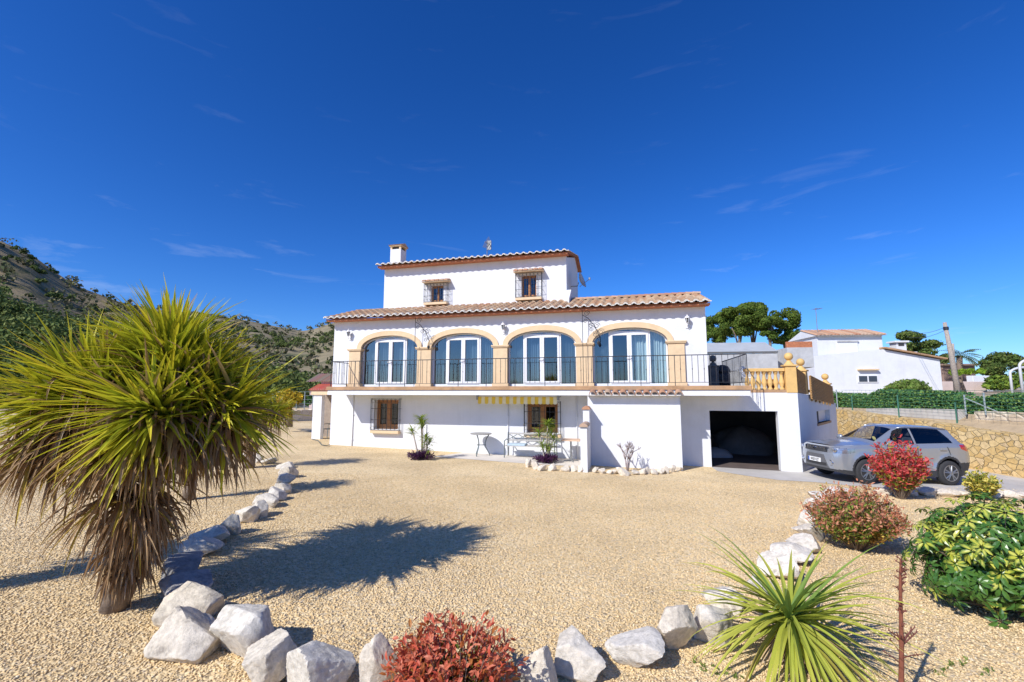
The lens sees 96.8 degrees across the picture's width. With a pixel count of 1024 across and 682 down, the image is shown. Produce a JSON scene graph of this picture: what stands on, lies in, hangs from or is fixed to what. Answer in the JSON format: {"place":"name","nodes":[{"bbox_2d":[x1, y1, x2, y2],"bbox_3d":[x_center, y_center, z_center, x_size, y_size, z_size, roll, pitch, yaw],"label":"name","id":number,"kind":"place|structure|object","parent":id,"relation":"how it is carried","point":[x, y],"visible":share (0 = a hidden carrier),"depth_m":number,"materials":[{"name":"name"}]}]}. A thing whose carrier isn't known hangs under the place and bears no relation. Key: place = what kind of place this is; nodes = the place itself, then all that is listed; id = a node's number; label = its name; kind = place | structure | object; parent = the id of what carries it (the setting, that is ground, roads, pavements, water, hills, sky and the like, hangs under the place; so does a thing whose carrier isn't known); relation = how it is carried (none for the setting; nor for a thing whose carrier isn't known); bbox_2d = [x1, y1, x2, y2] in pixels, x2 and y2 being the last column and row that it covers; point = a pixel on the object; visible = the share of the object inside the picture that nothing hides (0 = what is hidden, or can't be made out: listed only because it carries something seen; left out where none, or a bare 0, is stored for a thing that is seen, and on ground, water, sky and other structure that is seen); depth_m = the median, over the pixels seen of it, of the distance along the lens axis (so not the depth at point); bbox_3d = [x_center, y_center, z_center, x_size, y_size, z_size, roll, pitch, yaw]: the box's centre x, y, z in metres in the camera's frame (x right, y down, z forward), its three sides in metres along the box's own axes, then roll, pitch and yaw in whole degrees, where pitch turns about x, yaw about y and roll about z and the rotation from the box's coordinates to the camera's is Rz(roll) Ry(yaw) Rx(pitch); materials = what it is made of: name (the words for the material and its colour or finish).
{"place":"outdoors","nodes":[
{"label":"outdoors","id":0,"kind":"place"},
{"bbox_2d":[0,241,146,405],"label":"hill","id":1,"kind":"structure","parent":0,"point":[24,282],"depth_m":110.57,"materials":[{"name":"stone"}]},
{"bbox_2d":[0,238,144,326],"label":"scrub","id":2,"kind":"object","parent":1,"relation":"on","point":[69,281],"visible":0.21,"depth_m":111.88,"materials":[{"name":"plant"}]},
{"bbox_2d":[0,245,316,408],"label":"woodland","id":3,"kind":"object","parent":1,"relation":"on","point":[12,313],"visible":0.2,"depth_m":61.34,"materials":[{"name":"plant"}]},
{"bbox_2d":[156,309,334,374],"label":"hill","id":4,"kind":"structure","parent":0,"point":[323,355],"depth_m":191.98,"materials":[{"name":"stone"}]},
{"bbox_2d":[156,308,334,403],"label":"woodland","id":5,"kind":"object","parent":4,"relation":"on","point":[280,341],"visible":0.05,"depth_m":185.42,"materials":[{"name":"green plant"}]},
{"bbox_2d":[140,304,376,374],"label":"scrub","id":6,"kind":"object","parent":4,"relation":"on","point":[306,362],"visible":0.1,"depth_m":172.46,"materials":[{"name":"green plant"}]},
{"bbox_2d":[435,452,580,465],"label":"path","id":7,"kind":"structure","parent":0,"point":[501,458],"depth_m":15.92,"materials":[{"name":"concrete"}]},
{"bbox_2d":[504,432,556,457],"bbox_3d":[0.663,3.713,16.173,1.831,0.883,0.558,-2,-6,14],"label":"garden bench","id":8,"kind":"object","parent":7,"relation":"on","point":[521,444],"visible":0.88,"depth_m":16.28,"materials":[{"name":"white metal"}]},
{"bbox_2d":[531,418,558,462],"bbox_3d":[1.146,3.303,15.249,1.154,1.552,0.825,0,-6,0],"label":"dracaena","id":9,"kind":"object","parent":7,"relation":"on","point":[548,443],"visible":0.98,"depth_m":15.26,"materials":[{"name":"green plant"}]},
{"bbox_2d":[0,404,1023,681],"bbox_3d":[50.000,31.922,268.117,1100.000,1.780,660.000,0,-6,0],"label":"ground","id":10,"kind":"structure","parent":0,"point":[312,458],"depth_m":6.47,"materials":[{"name":"gravel"}]},
{"bbox_2d":[0,273,320,614],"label":"cordyline","id":11,"kind":"object","parent":10,"relation":"on","point":[158,403],"visible":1,"depth_m":4.60,"materials":[{"name":"green plant"}]},
{"bbox_2d":[143,605,220,663],"bbox_3d":[-2.854,2.626,4.087,0.576,0.384,0.564,8,9,8],"label":"rock","id":12,"kind":"object","parent":10,"relation":"on","point":[183,634],"visible":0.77,"depth_m":3.93,"materials":[{"name":"stone"}]},
{"bbox_2d":[160,551,203,579],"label":"rock","id":13,"kind":"object","parent":10,"relation":"on","point":[182,562],"visible":0.59,"depth_m":5.47,"materials":[{"name":"stone"}]},
{"bbox_2d":[157,569,213,596],"bbox_3d":[-3.525,2.720,4.924,0.483,0.336,0.566,5,-8,-40],"label":"rock","id":14,"kind":"object","parent":10,"relation":"on","point":[167,585],"visible":0.47,"depth_m":4.97,"materials":[{"name":"stone"}]},
{"bbox_2d":[151,581,225,627],"bbox_3d":[-3.236,2.679,4.592,0.574,0.365,0.507,13,7,-17],"label":"rock","id":15,"kind":"object","parent":10,"relation":"on","point":[204,599],"visible":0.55,"depth_m":4.54,"materials":[{"name":"stone"}]},
{"bbox_2d":[176,537,224,554],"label":"rock","id":16,"kind":"object","parent":10,"relation":"on","point":[205,545],"visible":0.83,"depth_m":6.26,"materials":[{"name":"stone"}]},
{"bbox_2d":[187,525,229,540],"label":"rock","id":17,"kind":"object","parent":10,"relation":"on","point":[220,532],"visible":0.65,"depth_m":6.75,"materials":[{"name":"stone"}]},
{"bbox_2d":[220,514,240,534],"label":"rock","id":18,"kind":"object","parent":10,"relation":"on","point":[231,523],"visible":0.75,"depth_m":7.16,"materials":[{"name":"stone"}]},
{"bbox_2d":[209,604,274,657],"bbox_3d":[-2.398,2.603,4.096,0.656,0.436,0.441,-3,-7,28],"label":"rock","id":19,"kind":"object","parent":10,"relation":"on","point":[238,629],"visible":0.9,"depth_m":3.95,"materials":[{"name":"stone"}]},
{"bbox_2d":[235,506,260,522],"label":"rock","id":20,"kind":"object","parent":10,"relation":"on","point":[250,514],"visible":0.84,"depth_m":7.81,"materials":[{"name":"stone"}]},
{"bbox_2d":[253,500,267,518],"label":"rock","id":21,"kind":"object","parent":10,"relation":"on","point":[262,505],"visible":0.62,"depth_m":8.17,"materials":[{"name":"stone"}]},
{"bbox_2d":[252,493,278,507],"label":"rock","id":22,"kind":"object","parent":10,"relation":"on","point":[272,500],"visible":0.74,"depth_m":8.81,"materials":[{"name":"stone"}]},
{"bbox_2d":[242,628,297,681],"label":"rock","id":23,"kind":"object","parent":10,"relation":"on","point":[265,660],"visible":0.91,"depth_m":3.57,"materials":[{"name":"stone"}]},
{"bbox_2d":[243,385,298,468],"bbox_3d":[-7.193,2.379,13.145,2.038,2.554,1.597,0,-6,0],"label":"cordyline","id":24,"kind":"object","parent":10,"relation":"on","point":[279,410],"visible":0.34,"depth_m":13.10,"materials":[{"name":"green plant"}]},
{"bbox_2d":[268,486,286,500],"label":"rock","id":25,"kind":"object","parent":10,"relation":"on","point":[281,494],"visible":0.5,"depth_m":9.38,"materials":[{"name":"stone"}]},
{"bbox_2d":[274,483,291,493],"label":"rock","id":26,"kind":"object","parent":10,"relation":"on","point":[286,488],"visible":0.62,"depth_m":9.95,"materials":[{"name":"stone"}]},
{"bbox_2d":[276,473,295,483],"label":"rock","id":27,"kind":"object","parent":10,"relation":"on","point":[287,478],"visible":0.84,"depth_m":10.71,"materials":[{"name":"stone"}]},
{"bbox_2d":[278,466,298,476],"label":"rock","id":28,"kind":"object","parent":10,"relation":"on","point":[290,470],"visible":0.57,"depth_m":11.65,"materials":[{"name":"stone"}]},
{"bbox_2d":[276,389,303,426],"bbox_3d":[-11.659,3.455,23.794,1.377,2.037,3.293,3,-7,-25],"label":"blossom shrub","id":29,"kind":"object","parent":10,"relation":"on","point":[296,397],"visible":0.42,"depth_m":23.52,"materials":[{"name":"yellow plant"}]},
{"bbox_2d":[292,409,312,420],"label":"rubble wall","id":30,"kind":"structure","parent":10,"relation":"on","point":[304,416],"depth_m":31.28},
{"bbox_2d":[306,373,332,408],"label":"outbuilding","id":31,"kind":"structure","parent":10,"relation":"on","point":[323,385],"depth_m":47.53,"materials":[{"name":"tile"}]},
{"bbox_2d":[286,640,355,681],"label":"rock","id":32,"kind":"object","parent":10,"relation":"on","point":[314,661],"visible":1,"depth_m":3.50,"materials":[{"name":"stone"}]},
{"bbox_2d":[359,632,397,681],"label":"rock","id":33,"kind":"object","parent":10,"relation":"on","point":[370,657],"visible":0.77,"depth_m":3.48,"materials":[{"name":"stone"}]},
{"bbox_2d":[403,414,436,456],"bbox_3d":[-3.109,3.222,15.384,1.392,1.562,0.820,-1,-6,10],"label":"dracaena","id":34,"kind":"object","parent":10,"relation":"on","point":[422,422],"visible":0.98,"depth_m":15.35,"materials":[{"name":"green plant"}]},
{"bbox_2d":[406,448,434,459],"bbox_3d":[-3.051,3.818,15.281,1.063,0.479,0.821,0,-6,0],"label":"purple plant","id":35,"kind":"object","parent":10,"relation":"on","point":[418,455],"visible":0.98,"depth_m":15.16,"materials":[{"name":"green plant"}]},
{"bbox_2d":[379,608,529,681],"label":"nandina","id":36,"kind":"object","parent":10,"relation":"on","point":[426,659],"visible":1,"depth_m":3.32,"materials":[{"name":"red plant"}]},
{"bbox_2d":[517,646,557,681],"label":"rock","id":37,"kind":"object","parent":10,"relation":"on","point":[539,666],"visible":0.91,"depth_m":3.50,"materials":[{"name":"stone"}]},
{"bbox_2d":[532,453,558,463],"bbox_3d":[1.098,3.915,15.196,0.967,0.418,0.781,0,-6,0],"label":"purple plant","id":38,"kind":"object","parent":10,"relation":"on","point":[545,458],"visible":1,"depth_m":15.09,"materials":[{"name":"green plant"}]},
{"bbox_2d":[311,243,837,472],"bbox_3d":[1.694,0.123,19.650,22.796,10.160,10.408,-2,-7,21],"label":"villa","id":39,"kind":"object","parent":10,"relation":"on","point":[465,307],"visible":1,"depth_m":17.24,"materials":[{"name":"paint"}]},
{"bbox_2d":[370,398,400,433],"bbox_3d":[-4.999,2.993,18.256,1.277,1.370,0.490,-2,-6,14],"label":"window","id":40,"kind":"structure","parent":39,"relation":"in","point":[387,410],"depth_m":18.41,"materials":[{"name":"orange wood"}]},
{"bbox_2d":[362,336,416,386],"bbox_3d":[-4.937,0.843,18.678,2.542,2.076,0.385,-2,-6,14],"label":"arched door","id":41,"kind":"structure","parent":39,"relation":"in","point":[382,348],"depth_m":18.73,"materials":[{"name":"white paint"}]},
{"bbox_2d":[421,278,450,305],"bbox_3d":[-3.360,-2.198,20.346,1.260,1.207,0.590,-2,-6,14],"label":"window","id":42,"kind":"structure","parent":39,"relation":"in","point":[437,291],"depth_m":20.24,"materials":[{"name":"orange wood"}]},
{"bbox_2d":[433,334,492,385],"bbox_3d":[-1.881,0.757,17.896,2.552,2.076,0.385,-2,-6,14],"label":"arched door","id":43,"kind":"structure","parent":39,"relation":"in","point":[474,347],"depth_m":17.89,"materials":[{"name":"white paint"}]},
{"bbox_2d":[476,395,560,404],"bbox_3d":[0.243,2.130,16.520,3.020,0.315,0.701,-2,-6,14],"label":"awning","id":44,"kind":"object","parent":39,"relation":"attached to","point":[551,400],"visible":1,"depth_m":16.20,"materials":[{"name":"yellow fabric"}]},
{"bbox_2d":[513,267,543,300],"bbox_3d":[0.726,-2.414,19.310,1.280,1.409,0.590,-2,-6,14],"label":"window","id":45,"kind":"structure","parent":39,"relation":"in","point":[529,288],"depth_m":19.24,"materials":[{"name":"orange wood"}]},
{"bbox_2d":[330,354,747,386],"bbox_3d":[0.592,1.290,17.793,14.842,0.990,3.914,-2,-6,14],"label":"balcony railing","id":46,"kind":"object","parent":39,"relation":"on","point":[729,369],"visible":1,"depth_m":15.72,"materials":[{"name":"metal"}]},
{"bbox_2d":[509,331,575,385],"bbox_3d":[1.150,0.671,17.119,2.572,2.076,0.385,-2,-6,14],"label":"arched door","id":47,"kind":"structure","parent":39,"relation":"in","point":[526,346],"depth_m":17.15,"materials":[{"name":"white paint"}]},
{"bbox_2d":[524,401,560,437],"bbox_3d":[1.141,2.859,16.679,1.357,1.290,0.490,-2,-6,14],"label":"window","id":48,"kind":"structure","parent":39,"relation":"in","point":[536,412],"depth_m":16.85,"materials":[{"name":"orange wood"}]},
{"bbox_2d":[593,328,668,385],"bbox_3d":[4.223,0.584,16.332,2.582,2.076,0.385,-2,-6,14],"label":"arched door","id":49,"kind":"structure","parent":39,"relation":"in","point":[640,341],"depth_m":16.31,"materials":[{"name":"white paint"}]},
{"bbox_2d":[708,355,719,385],"bbox_3d":[8.069,1.258,18.223,0.420,1.387,0.420,-2,-6,14],"label":"stone post","id":50,"kind":"object","parent":39,"relation":"on","point":[714,366],"visible":0.81,"depth_m":18.06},
{"bbox_2d":[711,447,732,457],"bbox_3d":[7.701,4.244,17.477,1.393,0.371,0.840,-2,-6,14],"label":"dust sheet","id":51,"kind":"object","parent":39,"relation":"on","point":[716,452],"visible":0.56,"depth_m":17.11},
{"bbox_2d":[713,424,776,455],"bbox_3d":[9.553,4.064,19.073,2.644,1.160,2.007,-4,-7,31],"label":"covered boat","id":52,"kind":"object","parent":39,"relation":"on","point":[741,439],"visible":0.85,"depth_m":18.35,"materials":[{"name":"fabric"}]},
{"bbox_2d":[743,353,831,393],"bbox_3d":[10.810,1.456,16.694,6.785,1.762,1.397,5,-8,-37],"label":"balustrade","id":53,"kind":"object","parent":39,"relation":"on","point":[787,381],"visible":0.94,"depth_m":14.96,"materials":[{"name":"yellow stone"}]},
{"bbox_2d":[796,368,805,393],"bbox_3d":[9.687,1.390,15.286,0.108,0.916,1.086,-6,-9,43],"label":"wood screen","id":54,"kind":"object","parent":39,"relation":"attached to","point":[801,383],"visible":0.78,"depth_m":15.21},
{"bbox_2d":[809,375,833,405],"bbox_3d":[11.716,1.908,17.195,0.108,1.128,4.053,-6,-9,43],"label":"wood screen","id":55,"kind":"object","parent":39,"relation":"attached to","point":[820,391],"visible":1,"depth_m":16.83,"materials":[{"name":"wood"}]},
{"bbox_2d":[554,625,605,681],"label":"rock","id":56,"kind":"object","parent":10,"relation":"on","point":[578,657],"visible":0.97,"depth_m":3.75,"materials":[{"name":"stone"}]},
{"bbox_2d":[618,441,640,470],"bbox_3d":[3.616,3.513,13.988,0.815,0.952,0.660,0,-6,0],"label":"bare shrub","id":57,"kind":"object","parent":10,"relation":"on","point":[629,456],"visible":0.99,"depth_m":13.90,"materials":[{"name":"grey plant"}]},
{"bbox_2d":[605,626,664,667],"bbox_3d":[1.073,2.725,4.000,0.494,0.318,0.339,1,-3,4],"label":"rock","id":58,"kind":"object","parent":10,"relation":"on","point":[638,647],"visible":1,"depth_m":3.93,"materials":[{"name":"stone"}]},
{"bbox_2d":[657,605,697,649],"bbox_3d":[1.493,2.698,4.179,0.310,0.484,0.392,-5,-8,39],"label":"rock","id":59,"kind":"object","parent":10,"relation":"on","point":[677,627],"visible":0.97,"depth_m":4.16,"materials":[{"name":"stone"}]},
{"bbox_2d":[694,604,732,647],"bbox_3d":[1.981,2.766,4.439,0.445,0.402,0.349,3,-7,-25],"label":"rock","id":60,"kind":"object","parent":10,"relation":"on","point":[705,615],"visible":0.84,"depth_m":4.34,"materials":[{"name":"stone"}]},
{"bbox_2d":[700,586,747,615],"bbox_3d":[2.373,2.883,5.089,0.497,0.291,0.341,-3,-7,25],"label":"rock","id":61,"kind":"object","parent":10,"relation":"on","point":[707,597],"visible":0.52,"depth_m":5.00,"materials":[{"name":"stone"}]},
{"bbox_2d":[464,624,994,678],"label":"weeds","id":62,"kind":"object","parent":10,"relation":"on","point":[943,669],"visible":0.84,"depth_m":3.96,"materials":[{"name":"green plant"}]},
{"bbox_2d":[757,550,799,579],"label":"rock","id":63,"kind":"object","parent":10,"relation":"on","point":[770,557],"visible":0.72,"depth_m":5.95,"materials":[{"name":"stone"}]},
{"bbox_2d":[770,542,813,562],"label":"rock","id":64,"kind":"object","parent":10,"relation":"on","point":[800,553],"visible":0.73,"depth_m":6.48,"materials":[{"name":"stone"}]},
{"bbox_2d":[785,533,821,552],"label":"rock","id":65,"kind":"object","parent":10,"relation":"on","point":[809,541],"visible":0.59,"depth_m":6.94,"materials":[{"name":"stone"}]},
{"bbox_2d":[791,522,823,541],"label":"rock","id":66,"kind":"object","parent":10,"relation":"on","point":[816,533],"visible":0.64,"depth_m":7.52,"materials":[{"name":"stone"}]},
{"bbox_2d":[797,509,820,525],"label":"rock","id":67,"kind":"object","parent":10,"relation":"on","point":[801,520],"visible":0.16,"depth_m":8.25,"materials":[{"name":"stone"}]},
{"bbox_2d":[671,525,951,681],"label":"spiky plant","id":68,"kind":"object","parent":10,"relation":"on","point":[790,618],"visible":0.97,"depth_m":3.96,"materials":[{"name":"green plant"}]},
{"bbox_2d":[799,478,913,550],"bbox_3d":[5.431,2.744,7.206,1.512,1.076,1.455,0,-6,0],"label":"nandina","id":69,"kind":"object","parent":10,"relation":"on","point":[853,522],"visible":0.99,"depth_m":7.01,"materials":[{"name":"red plant"}]},
{"bbox_2d":[864,434,933,499],"bbox_3d":[9.325,3.008,10.943,1.370,1.537,1.321,0,-6,0],"label":"photinia","id":70,"kind":"object","parent":10,"relation":"on","point":[904,480],"visible":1,"depth_m":10.76,"materials":[{"name":"red plant"}]},
{"bbox_2d":[882,556,923,681],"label":"flower stalk","id":71,"kind":"object","parent":10,"relation":"on","point":[902,641],"visible":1,"depth_m":3.54,"materials":[{"name":"plant"}]},
{"bbox_2d":[866,408,965,419],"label":"block wall","id":72,"kind":"structure","parent":10,"relation":"on","point":[932,413],"depth_m":19.19,"materials":[{"name":"concrete"}]},
{"bbox_2d":[916,486,936,495],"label":"rock","id":73,"kind":"object","parent":10,"relation":"on","point":[927,491],"visible":0.82,"depth_m":11.25,"materials":[{"name":"stone"}]},
{"bbox_2d":[836,409,1023,476],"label":"retaining wall","id":74,"kind":"structure","parent":10,"relation":"on","point":[996,451],"depth_m":15.89,"materials":[{"name":"stone"}]},
{"bbox_2d":[935,488,961,496],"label":"rock","id":75,"kind":"object","parent":10,"relation":"on","point":[942,492],"visible":0.84,"depth_m":11.16,"materials":[{"name":"stone"}]},
{"bbox_2d":[901,491,1023,628],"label":"schefflera","id":76,"kind":"object","parent":10,"relation":"on","point":[973,552],"visible":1,"depth_m":4.93,"materials":[{"name":"green plant"}]},
{"bbox_2d":[962,467,1004,499],"bbox_3d":[11.359,3.441,11.007,0.768,0.783,0.802,0,-6,0],"label":"euonymus","id":77,"kind":"object","parent":10,"relation":"on","point":[982,482],"visible":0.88,"depth_m":10.89,"materials":[{"name":"yellow plant"}]},
{"bbox_2d":[974,411,1023,421],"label":"rubble wall","id":78,"kind":"structure","parent":10,"relation":"on","point":[999,416],"depth_m":16.32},
{"bbox_2d":[0,0,1023,382],"label":"sky","id":79,"kind":"structure","parent":0,"point":[861,162],"materials":[{"name":"blue"}]},
{"bbox_2d":[582,310,599,385],"bbox_3d":[2.835,0.169,16.190,0.636,2.830,0.108,0,-6,3],"label":"iron bracket","id":80,"kind":"object","parent":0,"point":[598,342],"visible":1,"depth_m":16.27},
{"bbox_2d":[719,365,730,385],"bbox_3d":[8.601,1.484,18.580,0.640,1.020,0.624,-2,-6,14],"label":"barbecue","id":81,"kind":"object","parent":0,"point":[726,377],"visible":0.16,"depth_m":18.34,"materials":[{"name":"metal"}]},
{"bbox_2d":[712,467,1023,491],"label":"driveway","id":82,"kind":"structure","parent":0,"point":[813,474],"depth_m":13.51,"materials":[{"name":"concrete"}]},
{"bbox_2d":[802,423,969,484],"bbox_3d":[10.986,3.285,13.547,4.107,1.617,2.103,1,-6,-2],"label":"car","id":83,"kind":"object","parent":82,"relation":"on","point":[947,451],"visible":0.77,"depth_m":12.84,"materials":[{"name":"silver metal"}]},
{"bbox_2d":[836,388,1020,408],"bbox_3d":[47.000,5.248,46.706,86.000,1.700,86.000,0,-6,0],"label":"fence","id":84,"kind":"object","parent":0,"point":[979,394],"depth_m":34.78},
{"bbox_2d":[706,311,730,342],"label":"umbrella pine","id":85,"kind":"object","parent":84,"relation":"on","point":[712,330],"visible":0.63,"depth_m":49.64,"materials":[{"name":"green plant"}]},
{"bbox_2d":[718,304,754,342],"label":"umbrella pine","id":86,"kind":"object","parent":84,"relation":"on","point":[740,317],"visible":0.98,"depth_m":47.80,"materials":[{"name":"green plant"}]},
{"bbox_2d":[737,301,766,353],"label":"umbrella pine","id":87,"kind":"object","parent":84,"relation":"on","point":[754,325],"visible":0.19,"depth_m":50.95,"materials":[{"name":"green plant"}]},
{"bbox_2d":[707,341,813,389],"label":"concrete building","id":88,"kind":"structure","parent":84,"relation":"on","point":[766,355],"depth_m":27.22,"materials":[{"name":"concrete"}]},
{"bbox_2d":[752,305,788,346],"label":"umbrella pine","id":89,"kind":"object","parent":84,"relation":"on","point":[765,322],"visible":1,"depth_m":46.92,"materials":[{"name":"green plant"}]},
{"bbox_2d":[766,307,801,347],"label":"umbrella pine","id":90,"kind":"object","parent":84,"relation":"on","point":[793,316],"visible":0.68,"depth_m":48.82,"materials":[{"name":"green plant"}]},
{"bbox_2d":[788,329,947,394],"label":"white house","id":91,"kind":"structure","parent":84,"relation":"on","point":[855,360],"depth_m":33.15,"materials":[{"name":"paint"}]},
{"bbox_2d":[837,340,858,353],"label":"wall","id":92,"kind":"structure","parent":91,"relation":"in","point":[844,346],"depth_m":33.67,"materials":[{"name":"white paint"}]},
{"bbox_2d":[857,375,877,382],"bbox_3d":[25.764,2.741,32.940,1.372,0.536,0.072,-1,-6,6],"label":"window","id":93,"kind":"structure","parent":91,"relation":"in","point":[861,378],"depth_m":32.91,"materials":[{"name":"white paint"}]},
{"bbox_2d":[883,378,932,391],"bbox_3d":[23.868,2.781,27.341,4.755,1.138,2.227,6,-8,-42],"label":"shrub","id":94,"kind":"object","parent":84,"relation":"on","point":[915,384],"visible":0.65,"depth_m":26.40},
{"bbox_2d":[894,330,955,363],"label":"tree","id":95,"kind":"object","parent":84,"relation":"on","point":[928,346],"visible":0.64,"depth_m":51.76,"materials":[{"name":"green plant"}]},
{"bbox_2d":[833,389,1023,413],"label":"hedge","id":96,"kind":"object","parent":84,"relation":"on","point":[927,402],"visible":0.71,"depth_m":19.96,"materials":[{"name":"plant"}]},
{"bbox_2d":[907,322,961,391],"bbox_3d":[27.351,1.495,29.607,0.609,5.197,7.447,-3,-7,28],"label":"utility pole","id":97,"kind":"object","parent":84,"relation":"on","point":[955,377],"visible":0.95,"depth_m":26.49,"materials":[{"name":"brown wood"}]},
{"bbox_2d":[940,364,975,381],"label":"building","id":98,"kind":"structure","parent":84,"relation":"on","point":[946,376],"depth_m":49.91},
{"bbox_2d":[939,349,982,381],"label":"date palm","id":99,"kind":"object","parent":84,"relation":"on","point":[959,360],"visible":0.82,"depth_m":47.81,"materials":[{"name":"green plant"}]},
{"bbox_2d":[942,382,986,391],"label":"garden wall","id":100,"kind":"structure","parent":84,"relation":"on","point":[946,386],"depth_m":35.82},
{"bbox_2d":[947,367,985,394],"bbox_3d":[30.798,2.759,30.715,1.891,1.980,4.008,-6,-9,44],"label":"tree","id":101,"kind":"object","parent":84,"relation":"on","point":[969,371],"visible":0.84,"depth_m":30.11,"materials":[{"name":"green plant"}]},
{"bbox_2d":[978,351,1023,390],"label":"tree","id":102,"kind":"object","parent":84,"relation":"on","point":[998,363],"visible":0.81,"depth_m":43.73,"materials":[{"name":"green plant"}]},
{"bbox_2d":[981,372,1023,390],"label":"bush","id":103,"kind":"object","parent":84,"relation":"on","point":[997,382],"visible":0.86,"depth_m":35.04,"materials":[{"name":"plant"}]},
{"bbox_2d":[836,408,1023,433],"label":"verge","id":104,"kind":"structure","parent":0,"point":[1006,426],"depth_m":16.46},
{"bbox_2d":[954,402,957,422],"bbox_3d":[17.085,2.839,17.494,0.074,0.952,0.074,3,-7,-22],"label":"fence post","id":105,"kind":"object","parent":104,"relation":"on","point":[956,413],"visible":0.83,"depth_m":17.50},
{"bbox_2d":[842,390,1023,417],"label":"wire fence","id":106,"kind":"object","parent":105,"relation":"attached to","point":[946,400],"visible":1,"depth_m":17.59,"materials":[{"name":"metal"}]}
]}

